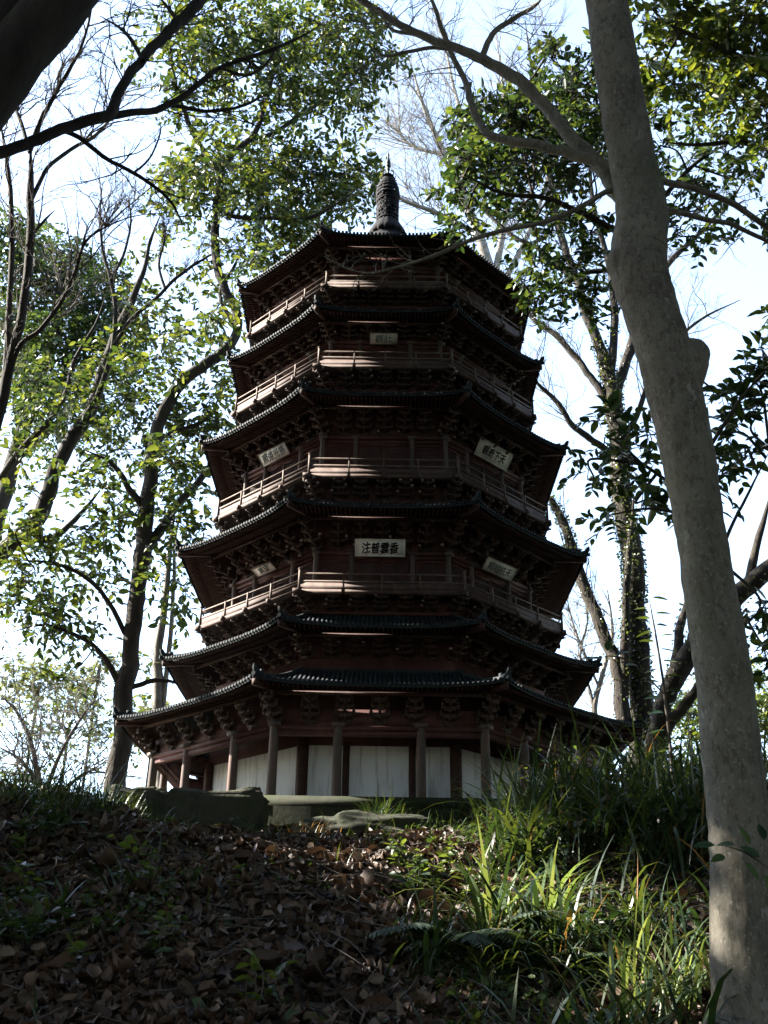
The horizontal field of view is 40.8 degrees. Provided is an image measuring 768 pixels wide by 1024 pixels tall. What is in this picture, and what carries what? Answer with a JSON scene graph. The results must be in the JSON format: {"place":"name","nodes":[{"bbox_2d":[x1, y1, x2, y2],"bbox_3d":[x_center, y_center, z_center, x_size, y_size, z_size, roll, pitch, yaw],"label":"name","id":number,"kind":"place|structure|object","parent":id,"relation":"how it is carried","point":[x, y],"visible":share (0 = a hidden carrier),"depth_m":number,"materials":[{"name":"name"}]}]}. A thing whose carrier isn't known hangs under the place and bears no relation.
{"place":"outdoors","nodes":[
{"label":"outdoors","id":0,"kind":"place"},
{"bbox_2d":[0,779,711,1023],"bbox_3d":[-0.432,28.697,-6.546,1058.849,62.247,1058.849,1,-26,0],"label":"ground","id":1,"kind":"structure","parent":0,"point":[301,1000],"depth_m":4.05,"materials":[{"name":"brown plant"}]},
{"bbox_2d":[8,828,31,854],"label":"seedling","id":2,"kind":"object","parent":1,"relation":"on","point":[21,841],"visible":0.76,"depth_m":4.94,"materials":[{"name":"green plant"}]},
{"bbox_2d":[12,860,54,895],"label":"seedling","id":3,"kind":"object","parent":1,"relation":"on","point":[21,872],"visible":0.79,"depth_m":4.51,"materials":[{"name":"green plant"}]},
{"bbox_2d":[0,748,67,786],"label":"sunlit shrub","id":4,"kind":"object","parent":1,"relation":"on","point":[3,754],"visible":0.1,"depth_m":17.84,"materials":[{"name":"green plant"}]},
{"bbox_2d":[0,887,74,944],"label":"shrub","id":5,"kind":"object","parent":1,"relation":"on","point":[37,919],"visible":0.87,"depth_m":3.92,"materials":[{"name":"green plant"}]},
{"bbox_2d":[0,760,89,810],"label":"grass tuft","id":6,"kind":"object","parent":1,"relation":"on","point":[14,790],"visible":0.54,"depth_m":5.77,"materials":[{"name":"green plant"}]},
{"bbox_2d":[7,794,86,841],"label":"shrub","id":7,"kind":"object","parent":1,"relation":"on","point":[63,818],"visible":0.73,"depth_m":5.16,"materials":[{"name":"green plant"}]},
{"bbox_2d":[0,648,95,772],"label":"sunlit shrub","id":8,"kind":"object","parent":1,"relation":"on","point":[26,675],"visible":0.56,"depth_m":19.65,"materials":[{"name":"green plant"}]},
{"bbox_2d":[9,875,94,918],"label":"grass tuft","id":9,"kind":"object","parent":1,"relation":"on","point":[46,900],"visible":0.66,"depth_m":4.20,"materials":[{"name":"green plant"}]},
{"bbox_2d":[1,686,137,782],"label":"sunlit shrub","id":10,"kind":"object","parent":1,"relation":"on","point":[104,729],"visible":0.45,"depth_m":17.45,"materials":[{"name":"green plant"}]},
{"bbox_2d":[0,586,152,793],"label":"bare shrub","id":11,"kind":"object","parent":1,"relation":"on","point":[39,733],"visible":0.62,"depth_m":13.46,"materials":[{"name":"grey plant"}]},
{"bbox_2d":[65,933,93,966],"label":"seedling","id":12,"kind":"object","parent":1,"relation":"on","point":[80,945],"visible":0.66,"depth_m":3.73,"materials":[{"name":"green plant"}]},
{"bbox_2d":[0,204,164,531],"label":"dense evergreen","id":13,"kind":"object","parent":1,"relation":"on","point":[50,339],"visible":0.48,"depth_m":18.12,"materials":[{"name":"green plant"}]},
{"bbox_2d":[58,649,121,794],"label":"sunlit shrub","id":14,"kind":"object","parent":1,"relation":"on","point":[98,665],"visible":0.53,"depth_m":21.06,"materials":[{"name":"green plant"}]},
{"bbox_2d":[0,0,183,430],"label":"bare tree","id":15,"kind":"object","parent":1,"relation":"on","point":[14,343],"visible":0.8,"depth_m":9.83,"materials":[{"name":"brown plant"}]},
{"bbox_2d":[0,735,184,835],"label":"grass tuft","id":16,"kind":"object","parent":1,"relation":"on","point":[77,789],"visible":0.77,"depth_m":5.70,"materials":[{"name":"green plant"}]},
{"bbox_2d":[71,837,157,889],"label":"grass tuft","id":17,"kind":"object","parent":1,"relation":"on","point":[112,875],"visible":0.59,"depth_m":4.51,"materials":[{"name":"green plant"}]},
{"bbox_2d":[67,758,175,813],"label":"grass tuft","id":18,"kind":"object","parent":1,"relation":"on","point":[139,796],"visible":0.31,"depth_m":6.49,"materials":[{"name":"green plant"}]},
{"bbox_2d":[0,106,265,567],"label":"leaning tree","id":19,"kind":"object","parent":1,"relation":"on","point":[100,382],"visible":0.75,"depth_m":13.94,"materials":[{"name":"green plant"}]},
{"bbox_2d":[107,784,165,815],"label":"stone block","id":20,"kind":"structure","parent":1,"relation":"on","point":[143,790],"depth_m":6.89,"materials":[{"name":"grey stone"}]},
{"bbox_2d":[107,831,166,891],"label":"seedling","id":21,"kind":"object","parent":1,"relation":"on","point":[150,870],"visible":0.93,"depth_m":4.50,"materials":[{"name":"green plant"}]},
{"bbox_2d":[111,699,169,786],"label":"sunlit shrub","id":22,"kind":"object","parent":1,"relation":"on","point":[139,707],"visible":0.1,"depth_m":18.25,"materials":[{"name":"green plant"}]},
{"bbox_2d":[108,480,198,790],"bbox_3d":[-2.759,2.289,12.673,0.849,5.916,1.283,19,-31,-34],"label":"slim tree","id":23,"kind":"object","parent":1,"relation":"on","point":[159,695],"visible":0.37,"depth_m":12.90,"materials":[{"name":"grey plant"}]},
{"bbox_2d":[150,904,179,953],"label":"seedling","id":24,"kind":"object","parent":1,"relation":"on","point":[159,919],"visible":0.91,"depth_m":3.86,"materials":[{"name":"green plant"}]},
{"bbox_2d":[0,0,343,246],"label":"dark leaning tree","id":25,"kind":"object","parent":1,"relation":"on","point":[37,37],"visible":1,"depth_m":4.49,"materials":[{"name":"green plant"}]},
{"bbox_2d":[136,806,215,824],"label":"grass tuft","id":26,"kind":"object","parent":1,"relation":"on","point":[166,815],"visible":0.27,"depth_m":6.25,"materials":[{"name":"green plant"}]},
{"bbox_2d":[145,787,269,832],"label":"stone block","id":27,"kind":"structure","parent":1,"relation":"on","point":[246,803],"depth_m":6.40,"materials":[{"name":"grey stone"}]},
{"bbox_2d":[0,0,420,791],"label":"camphor tree","id":28,"kind":"object","parent":1,"relation":"on","point":[346,190],"visible":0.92,"depth_m":13.56,"materials":[{"name":"green plant"}]},
{"bbox_2d":[234,948,300,1005],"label":"seedling","id":29,"kind":"object","parent":1,"relation":"on","point":[254,964],"visible":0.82,"depth_m":3.42,"materials":[{"name":"green plant"}]},
{"bbox_2d":[257,818,296,830],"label":"grass tuft","id":30,"kind":"object","parent":1,"relation":"on","point":[276,826],"visible":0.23,"depth_m":6.51,"materials":[{"name":"plant"}]},
{"bbox_2d":[272,809,342,835],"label":"grass tuft","id":31,"kind":"object","parent":1,"relation":"on","point":[307,826],"visible":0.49,"depth_m":6.15,"materials":[{"name":"plant"}]},
{"bbox_2d":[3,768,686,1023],"bbox_3d":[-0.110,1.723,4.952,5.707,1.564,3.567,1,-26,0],"label":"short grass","id":32,"kind":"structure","parent":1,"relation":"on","point":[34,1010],"depth_m":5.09,"materials":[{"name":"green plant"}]},
{"bbox_2d":[0,776,709,1023],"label":"undergrowth","id":33,"kind":"object","parent":1,"relation":"on","point":[291,1012],"visible":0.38,"depth_m":4.15,"materials":[{"name":"green plant"}]},
{"bbox_2d":[284,810,439,838],"bbox_3d":[-0.112,2.045,6.391,1.024,0.392,0.408,1,-26,0],"label":"mossy boulder","id":34,"kind":"object","parent":1,"relation":"on","point":[354,819],"visible":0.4,"depth_m":6.30,"materials":[{"name":"stone"}]},
{"bbox_2d":[345,788,411,816],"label":"grass tuft","id":35,"kind":"object","parent":1,"relation":"on","point":[384,810],"visible":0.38,"depth_m":6.53,"materials":[{"name":"green plant"}]},
{"bbox_2d":[112,151,647,825],"bbox_3d":[-0.001,-0.583,10.259,4.271,8.000,4.271,1,-26,0],"label":"pagoda","id":36,"kind":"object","parent":1,"relation":"on","point":[326,671],"visible":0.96,"depth_m":8.54,"materials":[{"name":"brown wood"}]},
{"bbox_2d":[250,560,277,577],"bbox_3d":[-0.984,0.492,8.718,0.265,0.067,0.168,-22,-34,40],"label":"plaque","id":37,"kind":"object","parent":36,"relation":"attached to","point":[265,568],"visible":1,"depth_m":8.68,"materials":[{"name":"white wood"}]},
{"bbox_2d":[256,441,290,467],"bbox_3d":[-0.953,-0.500,9.210,0.382,0.108,0.171,-22,-34,40],"label":"plaque","id":38,"kind":"object","parent":36,"relation":"attached to","point":[273,454],"visible":1,"depth_m":9.18,"materials":[{"name":"white wood"}]},
{"bbox_2d":[355,538,404,556],"bbox_3d":[-0.032,0.303,8.354,0.405,0.126,0.173,1,-26,0],"label":"plaque","id":39,"kind":"object","parent":36,"relation":"attached to","point":[382,547],"visible":1,"depth_m":8.32,"materials":[{"name":"white wood"}]},
{"bbox_2d":[369,332,397,344],"bbox_3d":[-0.003,-1.548,9.350,0.258,0.092,0.170,1,-26,0],"label":"plaque","id":40,"kind":"object","parent":36,"relation":"attached to","point":[383,338],"visible":1,"depth_m":9.31,"materials":[{"name":"white wood"}]},
{"bbox_2d":[474,437,512,470],"bbox_3d":[0.953,-0.502,9.228,0.174,0.151,0.441,-22,-34,40],"label":"plaque","id":41,"kind":"object","parent":36,"relation":"attached to","point":[487,451],"visible":1,"depth_m":9.20,"materials":[{"name":"white wood"}]},
{"bbox_2d":[480,555,518,581],"bbox_3d":[0.948,0.490,8.729,0.171,0.113,0.405,-22,-34,40],"label":"plaque","id":42,"kind":"object","parent":36,"relation":"attached to","point":[499,568],"visible":1,"depth_m":8.70,"materials":[{"name":"white wood"}]},
{"bbox_2d":[0,786,767,1023],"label":"fallen twigs","id":43,"kind":"object","parent":1,"relation":"on","point":[316,940],"visible":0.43,"depth_m":4.26,"materials":[{"name":"brown wood"}]},
{"bbox_2d":[385,838,419,867],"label":"seedling","id":44,"kind":"object","parent":1,"relation":"on","point":[396,854],"visible":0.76,"depth_m":5.12,"materials":[{"name":"green plant"}]},
{"bbox_2d":[381,859,455,897],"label":"shrub","id":45,"kind":"object","parent":1,"relation":"on","point":[406,881],"visible":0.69,"depth_m":4.79,"materials":[{"name":"green plant"}]},
{"bbox_2d":[401,807,446,825],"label":"grass tuft","id":46,"kind":"object","parent":1,"relation":"on","point":[430,816],"visible":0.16,"depth_m":6.48,"materials":[{"name":"green plant"}]},
{"bbox_2d":[405,855,445,887],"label":"seedling","id":47,"kind":"object","parent":1,"relation":"on","point":[426,864],"visible":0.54,"depth_m":4.87,"materials":[{"name":"green plant"}]},
{"bbox_2d":[425,843,458,868],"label":"seedling","id":48,"kind":"object","parent":1,"relation":"on","point":[440,854],"visible":0.82,"depth_m":5.15,"materials":[{"name":"green plant"}]},
{"bbox_2d":[427,797,470,828],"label":"grass tuft","id":49,"kind":"object","parent":1,"relation":"on","point":[456,817],"visible":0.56,"depth_m":6.59,"materials":[{"name":"green plant"}]},
{"bbox_2d":[311,0,597,275],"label":"bare tree","id":50,"kind":"object","parent":1,"relation":"on","point":[485,253],"visible":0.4,"depth_m":20.90,"materials":[{"name":"grey plant"}]},
{"bbox_2d":[357,910,567,956],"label":"fern","id":51,"kind":"object","parent":1,"relation":"on","point":[487,936],"visible":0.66,"depth_m":3.88,"materials":[{"name":"green plant"}]},
{"bbox_2d":[450,860,488,899],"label":"seedling","id":52,"kind":"object","parent":1,"relation":"on","point":[464,878],"visible":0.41,"depth_m":4.72,"materials":[{"name":"green plant"}]},
{"bbox_2d":[385,813,573,927],"bbox_3d":[0.389,1.596,4.392,0.991,0.464,0.843,24,-34,-39],"label":"grass tuft","id":53,"kind":"object","parent":1,"relation":"on","point":[488,897],"visible":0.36,"depth_m":4.31,"materials":[{"name":"green plant"}]},
{"bbox_2d":[389,923,580,1011],"bbox_3d":[0.350,1.623,3.636,0.732,0.344,0.778,1,-26,0],"label":"grass tuft","id":54,"kind":"object","parent":1,"relation":"on","point":[490,976],"visible":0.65,"depth_m":3.61,"materials":[{"name":"green plant"}]},
{"bbox_2d":[459,725,547,845],"bbox_3d":[0.610,1.507,5.630,0.600,0.664,0.353,-13,-29,26],"label":"grass tuft","id":55,"kind":"object","parent":1,"relation":"on","point":[499,803],"visible":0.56,"depth_m":5.56,"materials":[{"name":"green plant"}]},
{"bbox_2d":[278,0,767,1023],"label":"grey barked tree","id":56,"kind":"object","parent":1,"relation":"on","point":[672,356],"visible":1,"depth_m":3.69,"materials":[{"name":"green plant"}]},
{"bbox_2d":[502,817,576,871],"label":"shrub","id":57,"kind":"object","parent":1,"relation":"on","point":[559,852],"visible":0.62,"depth_m":4.95,"materials":[{"name":"green plant"}]},
{"bbox_2d":[525,746,576,779],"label":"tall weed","id":58,"kind":"object","parent":1,"relation":"on","point":[575,747],"visible":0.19,"depth_m":6.57,"materials":[{"name":"green plant"}]},
{"bbox_2d":[352,689,767,1023],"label":"grass","id":59,"kind":"structure","parent":1,"relation":"on","point":[534,817],"depth_m":4.70,"materials":[{"name":"green plant"}]},
{"bbox_2d":[497,939,625,978],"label":"fern","id":60,"kind":"object","parent":1,"relation":"on","point":[519,946],"visible":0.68,"depth_m":3.78,"materials":[{"name":"green plant"}]},
{"bbox_2d":[522,710,602,814],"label":"grass tuft","id":61,"kind":"object","parent":1,"relation":"on","point":[562,769],"visible":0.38,"depth_m":5.90,"materials":[{"name":"green plant"}]},
{"bbox_2d":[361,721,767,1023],"bbox_3d":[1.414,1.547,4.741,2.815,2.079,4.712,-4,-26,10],"label":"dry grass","id":62,"kind":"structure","parent":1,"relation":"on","point":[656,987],"depth_m":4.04,"materials":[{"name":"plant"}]},
{"bbox_2d":[566,879,571,936],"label":"yellow leaf","id":63,"kind":"object","parent":1,"relation":"on","point":[568,916],"visible":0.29,"depth_m":4.28,"materials":[{"name":"yellow plant"}]},
{"bbox_2d":[493,842,656,936],"bbox_3d":[0.785,1.618,4.436,0.698,0.445,0.821,10,-27,-19],"label":"grass tuft","id":64,"kind":"object","parent":1,"relation":"on","point":[553,902],"visible":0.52,"depth_m":4.30,"materials":[{"name":"green plant"}]},
{"bbox_2d":[552,558,623,767],"bbox_3d":[2.996,3.784,14.470,2.112,7.385,1.541,13,-28,-24],"label":"bare tree","id":65,"kind":"object","parent":1,"relation":"on","point":[600,683],"visible":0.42,"depth_m":15.12,"materials":[{"name":"grey plant"}]},
{"bbox_2d":[411,0,765,770],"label":"ivy clad tree","id":66,"kind":"object","parent":1,"relation":"on","point":[633,688],"visible":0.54,"depth_m":13.44,"materials":[{"name":"green plant"}]},
{"bbox_2d":[418,26,767,334],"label":"glossy evergreen","id":67,"kind":"object","parent":1,"relation":"on","point":[581,112],"visible":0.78,"depth_m":8.23,"materials":[{"name":"green plant"}]},
{"bbox_2d":[525,780,668,850],"bbox_3d":[1.040,1.515,5.152,0.642,0.349,0.513,8,-26,-14],"label":"shrub","id":68,"kind":"object","parent":1,"relation":"on","point":[601,820],"visible":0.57,"depth_m":5.14,"materials":[{"name":"green plant"}]},
{"bbox_2d":[541,884,654,949],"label":"shrub","id":69,"kind":"object","parent":1,"relation":"on","point":[616,913],"visible":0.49,"depth_m":4.01,"materials":[{"name":"green plant"}]},
{"bbox_2d":[616,829,645,879],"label":"seedling","id":70,"kind":"object","parent":1,"relation":"on","point":[629,863],"visible":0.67,"depth_m":4.80,"materials":[{"name":"green plant"}]},
{"bbox_2d":[559,888,710,1021],"bbox_3d":[0.830,1.502,3.489,0.619,0.497,0.552,16,-30,-29],"label":"grass tuft","id":71,"kind":"object","parent":1,"relation":"on","point":[633,969],"visible":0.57,"depth_m":3.44,"materials":[{"name":"green plant"}]},
{"bbox_2d":[582,596,688,788],"bbox_3d":[1.554,1.127,6.423,0.665,1.301,0.171,6,-26,-10],"label":"sapling","id":72,"kind":"object","parent":1,"relation":"on","point":[608,645],"visible":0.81,"depth_m":6.48,"materials":[{"name":"green plant"}]},
{"bbox_2d":[565,900,710,1021],"bbox_3d":[1.003,1.520,3.428,0.670,0.435,0.709,6,-26,-12],"label":"grass tuft","id":73,"kind":"object","parent":1,"relation":"on","point":[696,983],"visible":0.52,"depth_m":3.41,"materials":[{"name":"green plant"}]},
{"bbox_2d":[589,755,694,838],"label":"shrub","id":74,"kind":"object","parent":1,"relation":"on","point":[597,811],"visible":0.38,"depth_m":5.18,"materials":[{"name":"green plant"}]},
{"bbox_2d":[552,738,762,847],"bbox_3d":[1.457,1.446,5.447,1.165,0.810,1.287,1,-26,0],"label":"grass tuft","id":75,"kind":"object","parent":1,"relation":"on","point":[665,782],"visible":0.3,"depth_m":5.44,"materials":[{"name":"green plant"}]},
{"bbox_2d":[556,330,767,687],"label":"young evergreen","id":76,"kind":"object","parent":1,"relation":"on","point":[655,502],"visible":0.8,"depth_m":5.81,"materials":[{"name":"green plant"}]},
{"bbox_2d":[643,734,698,784],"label":"shrub","id":77,"kind":"object","parent":1,"relation":"on","point":[675,748],"visible":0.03,"depth_m":6.51,"materials":[{"name":"green plant"}]},
{"bbox_2d":[657,689,700,761],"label":"sunlit shrub","id":78,"kind":"object","parent":1,"relation":"on","point":[692,718],"visible":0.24,"depth_m":17.82,"materials":[{"name":"green plant"}]},
{"bbox_2d":[628,0,767,345],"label":"lime leaved tree","id":79,"kind":"object","parent":1,"relation":"on","point":[715,34],"visible":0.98,"depth_m":7.84,"materials":[{"name":"green plant"}]},
{"bbox_2d":[641,500,767,779],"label":"leaning tree","id":80,"kind":"object","parent":1,"relation":"on","point":[756,576],"visible":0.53,"depth_m":10.93,"materials":[{"name":"brown plant"}]},
{"bbox_2d":[682,635,756,692],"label":"sunlit shrub","id":81,"kind":"object","parent":1,"relation":"on","point":[694,677],"depth_m":19.72,"materials":[{"name":"green plant"}]},
{"bbox_2d":[693,824,767,889],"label":"sapling","id":82,"kind":"object","parent":1,"relation":"on","point":[753,853],"visible":1,"depth_m":2.83,"materials":[{"name":"green plant"}]},
{"bbox_2d":[750,653,767,767],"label":"sunlit shrub","id":83,"kind":"object","parent":1,"relation":"on","point":[762,702],"visible":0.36,"depth_m":16.52,"materials":[{"name":"green plant"}]},
{"bbox_2d":[0,0,767,793],"label":"sky","id":84,"kind":"structure","parent":0,"point":[747,283],"materials":[{"name":"white"}]}
]}

